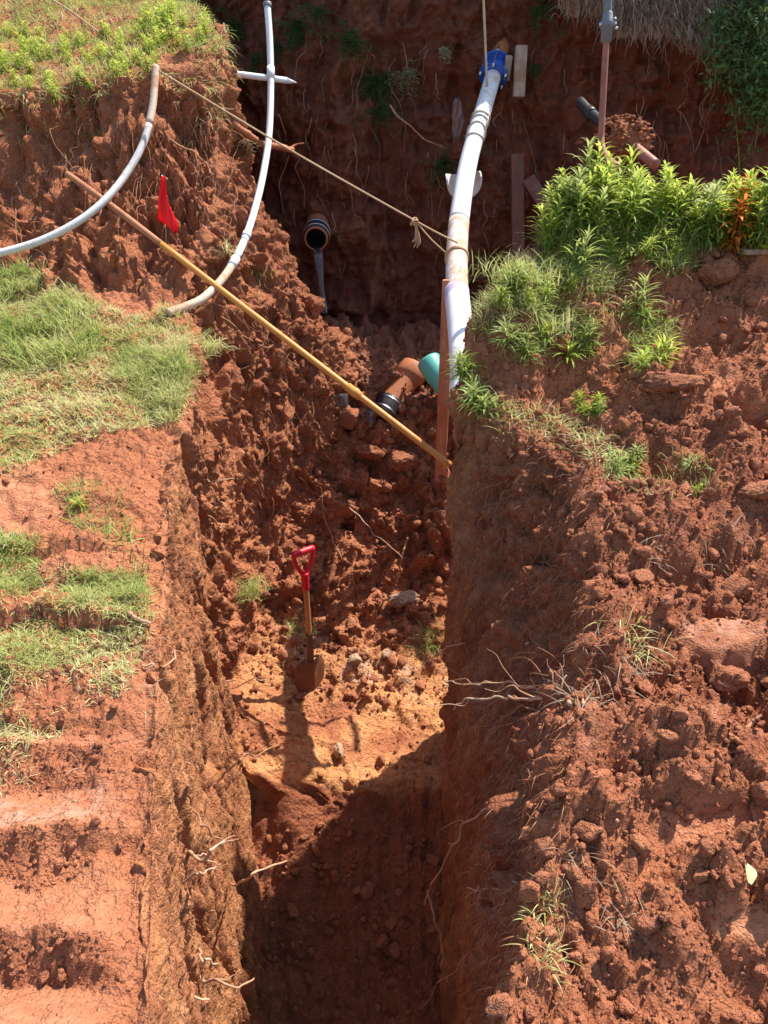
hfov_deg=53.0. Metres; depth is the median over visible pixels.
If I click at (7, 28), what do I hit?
weed
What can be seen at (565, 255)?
weed
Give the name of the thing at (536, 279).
weed
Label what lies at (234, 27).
wall plant
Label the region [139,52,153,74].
weed
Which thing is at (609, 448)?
weed
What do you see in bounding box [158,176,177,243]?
marker flag
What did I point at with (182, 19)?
weed
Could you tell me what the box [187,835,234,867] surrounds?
root
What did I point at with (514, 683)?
root
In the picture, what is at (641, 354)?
weed
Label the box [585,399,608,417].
weed
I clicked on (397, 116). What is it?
root
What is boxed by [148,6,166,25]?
weed
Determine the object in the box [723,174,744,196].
weed
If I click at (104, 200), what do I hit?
conduit
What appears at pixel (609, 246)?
weed
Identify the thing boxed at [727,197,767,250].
weed
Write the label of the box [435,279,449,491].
board
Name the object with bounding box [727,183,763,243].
weed
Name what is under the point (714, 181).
weed
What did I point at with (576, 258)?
weed
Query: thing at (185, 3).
bank grass
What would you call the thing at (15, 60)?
weed
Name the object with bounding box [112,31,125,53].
weed
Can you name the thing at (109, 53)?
weed
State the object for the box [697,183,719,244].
weed
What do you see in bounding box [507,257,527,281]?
weed
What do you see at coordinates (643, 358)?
weed
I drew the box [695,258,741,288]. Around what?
clod
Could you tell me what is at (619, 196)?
weed
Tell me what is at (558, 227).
weed
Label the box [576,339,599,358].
weed
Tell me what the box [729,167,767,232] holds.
weed
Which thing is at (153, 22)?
weed
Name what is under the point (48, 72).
weed
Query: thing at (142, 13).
weed
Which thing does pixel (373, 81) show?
wall plant
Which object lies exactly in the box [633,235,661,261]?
weed
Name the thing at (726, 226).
weed
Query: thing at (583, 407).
weed
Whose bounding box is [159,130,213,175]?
root
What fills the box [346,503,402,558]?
root
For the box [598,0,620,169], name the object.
riser pipe
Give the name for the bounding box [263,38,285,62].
wall plant
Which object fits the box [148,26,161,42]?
weed
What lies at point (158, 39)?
weed
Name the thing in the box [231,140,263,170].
wall plant
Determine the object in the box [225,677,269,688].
root
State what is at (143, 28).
weed
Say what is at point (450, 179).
pipe saddle
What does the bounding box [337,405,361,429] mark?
clod
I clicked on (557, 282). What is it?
weed
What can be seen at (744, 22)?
shrub
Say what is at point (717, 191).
weed
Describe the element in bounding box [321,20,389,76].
wall plant
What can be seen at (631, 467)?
weed
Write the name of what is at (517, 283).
weed
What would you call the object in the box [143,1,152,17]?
weed
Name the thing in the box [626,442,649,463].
weed
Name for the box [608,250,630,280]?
weed
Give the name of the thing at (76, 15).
twine
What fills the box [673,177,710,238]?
weed
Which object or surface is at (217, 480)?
root
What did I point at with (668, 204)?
weed
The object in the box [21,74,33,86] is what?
weed
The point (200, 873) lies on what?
root
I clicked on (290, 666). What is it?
clod
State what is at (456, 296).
drain pipe
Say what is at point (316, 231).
outlet pipe
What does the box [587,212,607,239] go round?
weed
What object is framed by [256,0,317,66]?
wall plant
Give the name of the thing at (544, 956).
grass tuft
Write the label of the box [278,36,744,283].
wall roots
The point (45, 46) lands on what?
weed
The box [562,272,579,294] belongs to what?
weed
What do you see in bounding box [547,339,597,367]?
weed
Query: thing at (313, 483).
hair roots
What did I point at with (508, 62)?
timber
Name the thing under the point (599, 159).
weed
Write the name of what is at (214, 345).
grass tuft
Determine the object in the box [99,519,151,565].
grass tuft
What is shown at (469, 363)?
weed
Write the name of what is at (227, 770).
root
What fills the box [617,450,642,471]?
weed
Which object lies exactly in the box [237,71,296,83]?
stake
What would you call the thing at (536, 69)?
wall plant
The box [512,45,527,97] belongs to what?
timber
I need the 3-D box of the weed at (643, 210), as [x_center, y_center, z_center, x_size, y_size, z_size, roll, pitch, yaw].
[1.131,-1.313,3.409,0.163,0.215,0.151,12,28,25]
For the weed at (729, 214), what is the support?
on the ground at (108, 896)
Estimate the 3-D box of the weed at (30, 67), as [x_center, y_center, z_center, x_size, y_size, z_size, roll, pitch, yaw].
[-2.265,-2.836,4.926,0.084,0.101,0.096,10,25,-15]
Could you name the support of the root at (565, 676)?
on the ground at (108, 896)
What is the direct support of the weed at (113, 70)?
on the ground at (108, 896)
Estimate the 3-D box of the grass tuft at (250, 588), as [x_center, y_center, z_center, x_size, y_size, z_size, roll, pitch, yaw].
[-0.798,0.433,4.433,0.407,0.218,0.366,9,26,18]
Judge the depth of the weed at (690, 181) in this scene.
3.38 m
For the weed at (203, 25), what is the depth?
4.89 m
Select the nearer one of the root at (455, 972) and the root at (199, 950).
the root at (199, 950)
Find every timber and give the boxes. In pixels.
[503,55,512,81]
[510,153,523,261]
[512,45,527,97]
[523,174,549,219]
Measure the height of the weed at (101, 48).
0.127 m
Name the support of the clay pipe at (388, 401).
on the ground at (108, 896)
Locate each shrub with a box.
[672,0,767,111]
[710,43,767,155]
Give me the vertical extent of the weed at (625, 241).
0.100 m
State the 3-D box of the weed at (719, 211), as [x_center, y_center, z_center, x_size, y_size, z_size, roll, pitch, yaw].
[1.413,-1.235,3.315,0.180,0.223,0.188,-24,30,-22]
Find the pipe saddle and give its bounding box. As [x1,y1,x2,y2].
[445,171,481,196]
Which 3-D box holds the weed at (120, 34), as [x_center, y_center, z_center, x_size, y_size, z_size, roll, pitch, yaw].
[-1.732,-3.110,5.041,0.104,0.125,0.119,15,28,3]
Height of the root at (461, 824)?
0.759 m
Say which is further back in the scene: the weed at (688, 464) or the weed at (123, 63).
the weed at (123, 63)
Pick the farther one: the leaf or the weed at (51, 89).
the weed at (51, 89)
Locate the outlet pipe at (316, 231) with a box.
[302,213,330,250]
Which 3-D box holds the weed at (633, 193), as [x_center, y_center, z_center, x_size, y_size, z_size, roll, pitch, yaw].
[1.065,-1.323,3.304,0.202,0.324,0.229,23,37,14]
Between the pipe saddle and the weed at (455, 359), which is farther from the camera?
the pipe saddle
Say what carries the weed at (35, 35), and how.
on the ground at (108, 896)
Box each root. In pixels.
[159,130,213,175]
[182,864,219,883]
[186,784,238,841]
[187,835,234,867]
[194,373,229,439]
[194,995,209,1000]
[196,948,218,964]
[202,478,233,484]
[202,974,254,993]
[207,501,225,528]
[217,738,278,784]
[220,316,299,369]
[224,113,303,153]
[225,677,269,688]
[229,860,286,886]
[318,498,343,562]
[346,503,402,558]
[389,104,448,152]
[395,537,407,583]
[408,685,571,710]
[422,950,469,1007]
[424,808,484,904]
[425,641,528,691]
[426,889,448,982]
[438,649,585,713]
[455,861,478,881]
[487,704,539,733]
[547,655,567,695]
[574,137,596,146]
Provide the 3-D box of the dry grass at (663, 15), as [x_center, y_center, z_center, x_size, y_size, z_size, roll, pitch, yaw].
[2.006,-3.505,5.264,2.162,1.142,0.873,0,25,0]
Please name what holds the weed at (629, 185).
on the ground at (108, 896)
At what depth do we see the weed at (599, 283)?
3.22 m
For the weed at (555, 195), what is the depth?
3.31 m
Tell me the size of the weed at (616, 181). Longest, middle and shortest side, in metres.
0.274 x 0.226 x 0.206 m
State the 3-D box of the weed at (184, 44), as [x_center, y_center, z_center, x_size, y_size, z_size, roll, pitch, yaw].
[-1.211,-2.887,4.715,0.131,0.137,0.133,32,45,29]
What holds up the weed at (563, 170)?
on the ground at (108, 896)
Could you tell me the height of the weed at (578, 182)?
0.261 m
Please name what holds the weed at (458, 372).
on the ground at (108, 896)
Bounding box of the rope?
[465,0,490,141]
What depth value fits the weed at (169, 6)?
5.21 m
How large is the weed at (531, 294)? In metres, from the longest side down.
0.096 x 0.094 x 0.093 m
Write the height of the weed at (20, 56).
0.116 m
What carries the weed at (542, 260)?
on the ground at (108, 896)
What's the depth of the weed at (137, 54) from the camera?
4.71 m
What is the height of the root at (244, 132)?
0.353 m
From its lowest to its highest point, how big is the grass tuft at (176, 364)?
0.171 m
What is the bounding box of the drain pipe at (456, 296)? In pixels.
[444,36,508,388]
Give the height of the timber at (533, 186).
0.313 m
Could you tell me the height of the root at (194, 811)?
0.193 m
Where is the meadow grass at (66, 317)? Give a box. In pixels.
[0,254,203,796]
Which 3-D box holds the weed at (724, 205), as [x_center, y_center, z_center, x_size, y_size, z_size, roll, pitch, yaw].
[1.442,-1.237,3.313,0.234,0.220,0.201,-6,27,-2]
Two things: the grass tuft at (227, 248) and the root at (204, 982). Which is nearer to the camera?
the root at (204, 982)
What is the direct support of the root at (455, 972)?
on the ground at (108, 896)
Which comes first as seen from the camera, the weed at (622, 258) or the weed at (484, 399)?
the weed at (484, 399)
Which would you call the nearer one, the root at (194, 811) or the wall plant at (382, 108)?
the root at (194, 811)
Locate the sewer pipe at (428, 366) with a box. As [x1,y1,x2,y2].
[418,353,449,396]
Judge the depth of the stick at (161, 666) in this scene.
2.26 m
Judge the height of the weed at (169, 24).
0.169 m
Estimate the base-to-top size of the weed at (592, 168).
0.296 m
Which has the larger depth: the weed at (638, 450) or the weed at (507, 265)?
the weed at (507, 265)
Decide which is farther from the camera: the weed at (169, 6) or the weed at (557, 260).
the weed at (169, 6)
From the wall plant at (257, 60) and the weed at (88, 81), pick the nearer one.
the weed at (88, 81)
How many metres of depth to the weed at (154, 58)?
4.65 m
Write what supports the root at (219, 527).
on the ground at (108, 896)
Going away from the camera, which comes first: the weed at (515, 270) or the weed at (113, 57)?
the weed at (515, 270)
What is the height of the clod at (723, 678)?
0.079 m
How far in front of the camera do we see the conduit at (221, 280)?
4.71 m
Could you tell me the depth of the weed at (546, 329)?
3.09 m
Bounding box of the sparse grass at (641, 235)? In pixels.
[441,187,767,981]
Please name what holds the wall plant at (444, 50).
attached to the earth wall at (392, 277)
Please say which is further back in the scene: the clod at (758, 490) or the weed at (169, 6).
the weed at (169, 6)
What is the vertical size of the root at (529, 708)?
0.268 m
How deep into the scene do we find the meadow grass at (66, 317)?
3.28 m
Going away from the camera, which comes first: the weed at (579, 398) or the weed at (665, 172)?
the weed at (579, 398)
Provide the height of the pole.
1.452 m
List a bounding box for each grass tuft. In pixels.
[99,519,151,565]
[136,297,205,326]
[137,341,219,381]
[179,327,244,358]
[201,233,248,260]
[231,571,277,606]
[252,264,281,288]
[265,608,326,648]
[405,617,443,661]
[454,246,575,296]
[484,288,620,348]
[502,927,584,989]
[521,863,568,929]
[586,595,691,666]
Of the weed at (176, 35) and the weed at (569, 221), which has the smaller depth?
the weed at (569, 221)
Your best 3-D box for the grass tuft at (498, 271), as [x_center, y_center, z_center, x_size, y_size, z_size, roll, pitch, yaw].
[0.574,-0.994,3.169,0.506,0.218,0.442,10,27,21]
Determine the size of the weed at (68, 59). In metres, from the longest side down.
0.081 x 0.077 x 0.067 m
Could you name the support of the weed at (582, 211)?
on the ground at (108, 896)
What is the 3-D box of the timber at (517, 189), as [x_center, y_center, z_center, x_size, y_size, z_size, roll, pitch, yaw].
[1.003,-2.175,5.783,0.098,0.944,0.192,-19,31,-34]
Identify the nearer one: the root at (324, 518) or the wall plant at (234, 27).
the root at (324, 518)
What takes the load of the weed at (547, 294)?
on the ground at (108, 896)
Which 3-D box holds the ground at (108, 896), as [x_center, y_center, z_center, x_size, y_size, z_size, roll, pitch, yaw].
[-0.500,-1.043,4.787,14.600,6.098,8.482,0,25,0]
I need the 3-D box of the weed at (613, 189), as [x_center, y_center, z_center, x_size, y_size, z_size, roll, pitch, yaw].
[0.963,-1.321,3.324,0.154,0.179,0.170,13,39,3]
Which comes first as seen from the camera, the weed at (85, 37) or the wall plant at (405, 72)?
the weed at (85, 37)
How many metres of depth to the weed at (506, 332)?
3.03 m
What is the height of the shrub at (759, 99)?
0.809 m
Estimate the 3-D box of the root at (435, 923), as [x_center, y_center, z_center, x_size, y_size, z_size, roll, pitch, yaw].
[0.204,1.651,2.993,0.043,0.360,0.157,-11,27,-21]
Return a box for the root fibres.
[2,79,623,1023]
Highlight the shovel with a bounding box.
[291,545,324,691]
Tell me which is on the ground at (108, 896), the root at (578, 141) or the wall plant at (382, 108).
the root at (578, 141)
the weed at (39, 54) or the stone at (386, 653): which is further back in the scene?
the weed at (39, 54)
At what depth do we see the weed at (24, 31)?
5.46 m
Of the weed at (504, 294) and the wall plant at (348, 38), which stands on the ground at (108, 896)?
the weed at (504, 294)
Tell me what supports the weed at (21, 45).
on the ground at (108, 896)
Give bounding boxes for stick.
[126,611,150,624]
[141,650,179,667]
[735,714,761,730]
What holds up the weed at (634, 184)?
on the ground at (108, 896)
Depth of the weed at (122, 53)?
4.67 m
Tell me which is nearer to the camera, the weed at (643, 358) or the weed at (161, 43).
the weed at (643, 358)
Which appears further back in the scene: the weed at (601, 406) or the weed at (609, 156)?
the weed at (609, 156)
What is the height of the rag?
0.294 m
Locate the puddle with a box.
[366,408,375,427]
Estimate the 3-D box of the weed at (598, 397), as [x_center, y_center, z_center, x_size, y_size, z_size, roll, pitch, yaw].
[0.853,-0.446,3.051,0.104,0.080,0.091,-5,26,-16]
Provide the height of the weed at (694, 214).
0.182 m
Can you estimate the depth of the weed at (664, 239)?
3.31 m
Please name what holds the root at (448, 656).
on the ground at (108, 896)
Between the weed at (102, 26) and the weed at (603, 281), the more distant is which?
the weed at (102, 26)
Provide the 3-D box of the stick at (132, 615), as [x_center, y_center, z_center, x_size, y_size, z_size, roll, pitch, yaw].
[-0.742,0.321,2.326,0.081,0.035,0.016,8,26,16]
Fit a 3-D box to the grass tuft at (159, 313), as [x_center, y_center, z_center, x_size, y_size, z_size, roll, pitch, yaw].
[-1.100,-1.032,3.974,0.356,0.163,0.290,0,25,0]
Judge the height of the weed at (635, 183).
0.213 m
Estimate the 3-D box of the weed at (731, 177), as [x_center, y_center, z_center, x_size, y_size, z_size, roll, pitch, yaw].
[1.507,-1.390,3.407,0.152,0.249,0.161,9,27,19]
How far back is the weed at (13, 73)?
4.78 m
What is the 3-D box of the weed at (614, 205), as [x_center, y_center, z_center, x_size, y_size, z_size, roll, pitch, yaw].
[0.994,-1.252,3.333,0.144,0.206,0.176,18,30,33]
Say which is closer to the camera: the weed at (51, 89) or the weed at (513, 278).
the weed at (513, 278)
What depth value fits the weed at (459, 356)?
3.07 m
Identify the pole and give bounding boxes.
[65,171,451,472]
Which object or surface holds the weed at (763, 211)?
on the ground at (108, 896)
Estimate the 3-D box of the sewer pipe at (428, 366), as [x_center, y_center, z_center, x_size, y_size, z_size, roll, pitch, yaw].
[0.401,-0.792,4.938,0.162,0.409,0.469,-17,30,-33]
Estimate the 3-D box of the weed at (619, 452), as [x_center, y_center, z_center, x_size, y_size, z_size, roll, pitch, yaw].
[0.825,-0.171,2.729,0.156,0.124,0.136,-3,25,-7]
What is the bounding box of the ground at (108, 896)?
[0,0,767,1023]
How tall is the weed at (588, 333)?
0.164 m
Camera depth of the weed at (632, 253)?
3.31 m
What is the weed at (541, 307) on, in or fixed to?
on the ground at (108, 896)
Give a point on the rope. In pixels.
(486, 72)
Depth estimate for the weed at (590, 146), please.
3.31 m
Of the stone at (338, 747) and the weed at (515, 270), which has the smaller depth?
the weed at (515, 270)
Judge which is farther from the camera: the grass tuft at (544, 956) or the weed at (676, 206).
the weed at (676, 206)
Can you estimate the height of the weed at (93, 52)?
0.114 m
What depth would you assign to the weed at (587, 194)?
3.26 m
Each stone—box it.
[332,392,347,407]
[333,742,343,758]
[347,653,362,664]
[381,649,390,658]
[388,590,418,607]
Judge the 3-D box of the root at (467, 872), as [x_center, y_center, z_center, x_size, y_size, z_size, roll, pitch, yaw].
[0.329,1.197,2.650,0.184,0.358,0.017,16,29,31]
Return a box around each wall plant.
[210,5,247,55]
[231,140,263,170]
[245,52,266,72]
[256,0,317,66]
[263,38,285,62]
[289,2,341,46]
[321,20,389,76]
[343,66,423,126]
[351,95,408,146]
[384,58,424,104]
[418,150,458,202]
[438,46,450,63]
[524,0,566,43]
[526,61,543,86]
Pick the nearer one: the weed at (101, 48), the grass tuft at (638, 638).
the grass tuft at (638, 638)
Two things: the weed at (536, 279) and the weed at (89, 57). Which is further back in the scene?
the weed at (89, 57)
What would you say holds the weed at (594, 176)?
on the ground at (108, 896)
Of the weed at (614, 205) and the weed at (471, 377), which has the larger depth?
the weed at (614, 205)
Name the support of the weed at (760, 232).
on the ground at (108, 896)
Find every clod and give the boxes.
[285,659,298,674]
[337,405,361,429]
[353,444,384,461]
[385,450,421,472]
[573,874,597,909]
[638,371,709,393]
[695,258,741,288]
[706,664,750,692]
[737,480,767,500]
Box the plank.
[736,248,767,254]
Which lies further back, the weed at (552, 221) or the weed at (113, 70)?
the weed at (113, 70)
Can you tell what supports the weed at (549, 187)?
on the ground at (108, 896)
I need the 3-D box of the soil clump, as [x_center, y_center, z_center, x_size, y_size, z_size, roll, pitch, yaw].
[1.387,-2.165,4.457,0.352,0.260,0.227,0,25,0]
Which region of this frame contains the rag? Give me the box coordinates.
[452,97,463,143]
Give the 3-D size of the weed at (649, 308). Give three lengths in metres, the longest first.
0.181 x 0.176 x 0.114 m
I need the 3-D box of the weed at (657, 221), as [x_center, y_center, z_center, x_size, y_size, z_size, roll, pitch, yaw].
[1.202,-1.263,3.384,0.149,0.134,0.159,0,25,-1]
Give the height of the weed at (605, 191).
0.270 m
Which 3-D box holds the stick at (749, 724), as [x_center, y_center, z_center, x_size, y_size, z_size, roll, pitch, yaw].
[0.979,0.568,2.070,0.023,0.144,0.263,19,31,35]
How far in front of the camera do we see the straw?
2.17 m
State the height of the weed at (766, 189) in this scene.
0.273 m
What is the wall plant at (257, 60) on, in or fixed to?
attached to the earth wall at (392, 277)
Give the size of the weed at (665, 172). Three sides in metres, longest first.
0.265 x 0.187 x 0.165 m
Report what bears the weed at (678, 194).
on the ground at (108, 896)
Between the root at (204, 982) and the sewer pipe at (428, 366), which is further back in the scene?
the sewer pipe at (428, 366)
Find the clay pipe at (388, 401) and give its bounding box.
[375,358,425,421]
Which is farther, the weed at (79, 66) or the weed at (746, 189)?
the weed at (79, 66)
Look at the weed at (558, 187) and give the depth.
3.33 m
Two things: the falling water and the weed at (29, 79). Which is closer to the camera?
the weed at (29, 79)
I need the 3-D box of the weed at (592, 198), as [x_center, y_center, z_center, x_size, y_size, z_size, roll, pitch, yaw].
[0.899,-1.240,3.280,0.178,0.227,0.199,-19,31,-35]
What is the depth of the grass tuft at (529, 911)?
1.74 m
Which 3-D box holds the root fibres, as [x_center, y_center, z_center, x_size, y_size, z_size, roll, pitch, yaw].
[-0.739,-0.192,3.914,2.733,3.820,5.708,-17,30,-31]
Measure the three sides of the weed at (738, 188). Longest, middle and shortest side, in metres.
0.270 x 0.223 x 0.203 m
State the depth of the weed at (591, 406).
3.04 m
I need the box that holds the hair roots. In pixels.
[1,111,580,1023]
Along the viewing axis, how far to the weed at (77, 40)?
5.10 m
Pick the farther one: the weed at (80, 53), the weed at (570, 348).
the weed at (80, 53)
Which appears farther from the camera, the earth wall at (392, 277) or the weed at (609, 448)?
the earth wall at (392, 277)
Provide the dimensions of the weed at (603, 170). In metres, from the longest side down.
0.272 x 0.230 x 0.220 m
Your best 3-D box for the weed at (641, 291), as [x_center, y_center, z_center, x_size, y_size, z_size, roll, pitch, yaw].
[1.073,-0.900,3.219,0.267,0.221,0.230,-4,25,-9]
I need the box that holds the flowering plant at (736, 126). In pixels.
[727,103,748,179]
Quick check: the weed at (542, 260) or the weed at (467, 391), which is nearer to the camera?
the weed at (467, 391)
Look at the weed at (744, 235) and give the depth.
3.27 m
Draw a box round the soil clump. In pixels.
[592,113,654,162]
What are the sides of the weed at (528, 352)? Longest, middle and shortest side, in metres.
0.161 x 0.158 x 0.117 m
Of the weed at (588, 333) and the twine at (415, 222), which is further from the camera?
the twine at (415, 222)
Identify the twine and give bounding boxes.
[52,0,98,32]
[159,70,468,263]
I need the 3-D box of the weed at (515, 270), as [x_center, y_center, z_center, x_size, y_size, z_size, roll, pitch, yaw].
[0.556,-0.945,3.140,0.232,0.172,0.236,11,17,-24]
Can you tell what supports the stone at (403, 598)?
on the ground at (108, 896)
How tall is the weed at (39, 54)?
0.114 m
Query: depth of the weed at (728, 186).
3.32 m
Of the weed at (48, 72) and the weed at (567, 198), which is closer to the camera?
the weed at (567, 198)
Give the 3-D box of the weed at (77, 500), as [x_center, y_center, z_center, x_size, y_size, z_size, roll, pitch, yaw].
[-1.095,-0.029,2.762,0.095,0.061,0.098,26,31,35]
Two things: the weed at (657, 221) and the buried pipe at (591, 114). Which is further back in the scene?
the buried pipe at (591, 114)
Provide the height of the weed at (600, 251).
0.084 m
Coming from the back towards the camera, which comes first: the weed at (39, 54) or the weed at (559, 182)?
the weed at (39, 54)
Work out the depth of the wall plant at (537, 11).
5.41 m
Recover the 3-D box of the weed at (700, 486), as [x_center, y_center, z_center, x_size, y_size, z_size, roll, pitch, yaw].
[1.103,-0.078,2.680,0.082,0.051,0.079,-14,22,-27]
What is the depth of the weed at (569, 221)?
3.25 m
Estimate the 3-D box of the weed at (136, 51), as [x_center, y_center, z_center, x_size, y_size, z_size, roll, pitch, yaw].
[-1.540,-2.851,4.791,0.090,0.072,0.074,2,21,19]
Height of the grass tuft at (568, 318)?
0.252 m
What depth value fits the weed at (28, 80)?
4.69 m
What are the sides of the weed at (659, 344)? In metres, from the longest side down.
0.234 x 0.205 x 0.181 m
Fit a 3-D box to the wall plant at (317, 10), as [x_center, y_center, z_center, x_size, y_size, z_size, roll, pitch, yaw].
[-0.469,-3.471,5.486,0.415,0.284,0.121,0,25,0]
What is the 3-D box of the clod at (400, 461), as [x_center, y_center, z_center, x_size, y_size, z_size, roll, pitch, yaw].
[0.126,-0.325,4.967,0.237,0.144,0.146,0,25,0]
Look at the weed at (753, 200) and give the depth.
3.25 m
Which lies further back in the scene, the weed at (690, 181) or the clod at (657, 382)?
the weed at (690, 181)
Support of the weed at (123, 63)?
on the ground at (108, 896)
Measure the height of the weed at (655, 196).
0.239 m
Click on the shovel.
(309, 673)
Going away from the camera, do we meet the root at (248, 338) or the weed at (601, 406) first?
the weed at (601, 406)
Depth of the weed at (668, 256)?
3.30 m
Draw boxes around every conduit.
[0,64,158,256]
[165,1,274,316]
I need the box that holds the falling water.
[314,247,326,313]
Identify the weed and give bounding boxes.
[0,21,14,36]
[0,51,8,72]
[5,67,21,85]
[8,52,23,68]
[11,48,27,64]
[12,32,27,53]
[19,20,31,37]
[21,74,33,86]
[23,39,36,57]
[25,60,33,73]
[25,76,33,90]
[30,24,45,40]
[34,47,45,61]
[38,37,55,59]
[40,69,58,84]
[43,79,62,102]
[59,39,70,52]
[63,53,72,65]
[67,493,90,513]
[70,31,83,47]
[71,64,82,86]
[79,48,86,59]
[80,32,91,44]
[84,75,93,89]
[85,52,93,64]
[87,45,98,59]
[97,20,108,34]
[97,41,110,58]
[103,24,114,39]
[104,46,113,60]
[109,60,124,80]
[111,46,121,60]
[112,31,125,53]
[113,26,125,45]
[113,50,133,69]
[113,58,133,77]
[126,25,139,41]
[128,49,143,65]
[129,48,140,58]
[132,6,151,29]
[137,17,149,34]
[137,32,154,51]
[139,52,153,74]
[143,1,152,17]
[144,38,157,52]
[145,11,162,31]
[146,27,164,48]
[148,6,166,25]
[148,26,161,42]
[151,29,168,45]
[151,50,160,63]
[160,0,177,23]
[161,0,179,14]
[161,13,181,35]
[161,18,182,48]
[177,10,187,27]
[179,28,192,54]
[192,25,206,43]
[197,12,215,37]
[441,351,484,383]
[448,346,462,380]
[448,359,471,386]
[449,348,482,384]
[454,374,494,417]
[459,368,496,408]
[467,387,519,421]
[483,316,531,354]
[488,284,517,309]
[491,266,539,291]
[495,262,514,283]
[496,257,539,294]
[505,320,548,352]
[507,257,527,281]
[507,275,527,298]
[507,337,544,366]
[521,286,538,310]
[527,174,566,238]
[528,193,572,257]
[532,270,551,288]
[532,296,556,323]
[535,181,554,228]
[536,253,556,271]
[536,279,557,308]
[536,318,564,346]
[537,176,572,231]
[539,178,580,248]
[540,211,575,244]
[543,254,569,271]
[544,167,575,217]
[547,187,576,223]
[547,271,571,300]
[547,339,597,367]
[551,189,591,250]
[554,224,607,282]
[556,241,579,263]
[557,317,605,353]
[561,181,611,238]
[562,166,595,227]
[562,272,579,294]
[564,136,618,203]
[565,159,617,213]
[565,161,615,222]
[566,249,587,267]
[569,196,600,242]
[570,388,590,408]
[572,138,616,196]
[573,164,618,221]
[574,401,588,417]
[575,193,614,246]
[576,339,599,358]
[579,178,621,238]
[580,400,598,419]
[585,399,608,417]
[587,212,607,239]
[589,272,614,290]
[589,391,608,410]
[592,246,612,262]
[592,282,605,292]
[596,442,630,470]
[597,235,622,262]
[598,162,624,194]
[599,159,627,193]
[600,198,627,245]
[602,150,627,205]
[602,185,624,222]
[602,445,633,478]
[606,166,655,235]
[606,181,629,224]
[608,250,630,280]
[609,270,668,320]
[613,241,657,265]
[614,143,651,214]
[615,230,632,252]
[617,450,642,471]
[619,180,646,231]
[620,165,653,205]
[621,178,653,234]
[622,346,664,366]
[623,455,645,477]
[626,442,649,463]
[631,349,655,377]
[632,304,663,326]
[632,333,688,368]
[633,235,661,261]
[634,165,685,230]
[636,192,653,229]
[641,178,677,229]
[643,209,674,233]
[647,226,677,255]
[651,186,690,232]
[652,160,687,209]
[658,187,679,224]
[660,253,676,262]
[664,180,701,233]
[669,241,692,261]
[671,172,706,222]
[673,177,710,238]
[675,202,705,244]
[677,196,724,244]
[680,455,701,473]
[682,184,702,230]
[688,179,733,252]
[689,197,734,246]
[693,481,704,492]
[694,197,746,250]
[697,179,726,206]
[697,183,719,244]
[708,182,744,241]
[709,168,741,201]
[710,178,750,233]
[716,216,733,246]
[718,199,755,259]
[720,193,761,253]
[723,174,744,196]
[724,196,739,234]
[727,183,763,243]
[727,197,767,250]
[728,173,762,201]
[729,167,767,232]
[732,191,766,234]
[734,208,767,255]
[745,166,767,212]
[746,180,767,240]
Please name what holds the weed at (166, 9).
on the ground at (108, 896)
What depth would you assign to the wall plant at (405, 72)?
5.63 m
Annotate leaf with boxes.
[745,863,756,884]
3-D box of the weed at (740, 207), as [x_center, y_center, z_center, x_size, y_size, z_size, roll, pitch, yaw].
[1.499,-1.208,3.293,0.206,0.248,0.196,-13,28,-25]
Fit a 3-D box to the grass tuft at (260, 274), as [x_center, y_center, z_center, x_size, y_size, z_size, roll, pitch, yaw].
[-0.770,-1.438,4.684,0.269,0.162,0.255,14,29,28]
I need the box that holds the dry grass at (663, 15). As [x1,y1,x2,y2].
[540,0,767,91]
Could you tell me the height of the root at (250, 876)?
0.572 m
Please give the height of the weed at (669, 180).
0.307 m
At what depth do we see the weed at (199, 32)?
4.80 m
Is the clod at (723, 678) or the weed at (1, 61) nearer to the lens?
the clod at (723, 678)
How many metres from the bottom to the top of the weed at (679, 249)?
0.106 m
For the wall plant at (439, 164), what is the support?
attached to the earth wall at (392, 277)
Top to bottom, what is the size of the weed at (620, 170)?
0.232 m
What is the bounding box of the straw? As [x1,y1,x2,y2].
[0,236,759,953]
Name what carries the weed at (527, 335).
on the ground at (108, 896)
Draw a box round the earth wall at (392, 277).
[198,0,767,330]
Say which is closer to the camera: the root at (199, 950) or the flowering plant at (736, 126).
the root at (199, 950)
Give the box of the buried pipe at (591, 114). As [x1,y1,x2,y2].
[575,97,660,169]
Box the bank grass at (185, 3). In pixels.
[0,0,249,157]
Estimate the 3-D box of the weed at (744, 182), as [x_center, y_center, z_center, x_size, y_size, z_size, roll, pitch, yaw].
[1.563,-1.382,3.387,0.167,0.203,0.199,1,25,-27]
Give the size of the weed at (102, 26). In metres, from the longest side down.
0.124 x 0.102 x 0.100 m
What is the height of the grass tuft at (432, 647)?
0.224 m
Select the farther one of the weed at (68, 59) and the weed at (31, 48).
the weed at (31, 48)
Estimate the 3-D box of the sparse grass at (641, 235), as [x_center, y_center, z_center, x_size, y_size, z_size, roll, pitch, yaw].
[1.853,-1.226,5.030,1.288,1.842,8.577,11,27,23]
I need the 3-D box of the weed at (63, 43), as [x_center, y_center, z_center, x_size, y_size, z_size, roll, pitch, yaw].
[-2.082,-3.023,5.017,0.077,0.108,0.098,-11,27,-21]
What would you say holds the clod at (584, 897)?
on the ground at (108, 896)
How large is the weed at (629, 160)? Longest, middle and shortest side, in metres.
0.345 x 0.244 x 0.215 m
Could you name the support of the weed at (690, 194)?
on the ground at (108, 896)
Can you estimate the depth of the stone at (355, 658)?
4.54 m

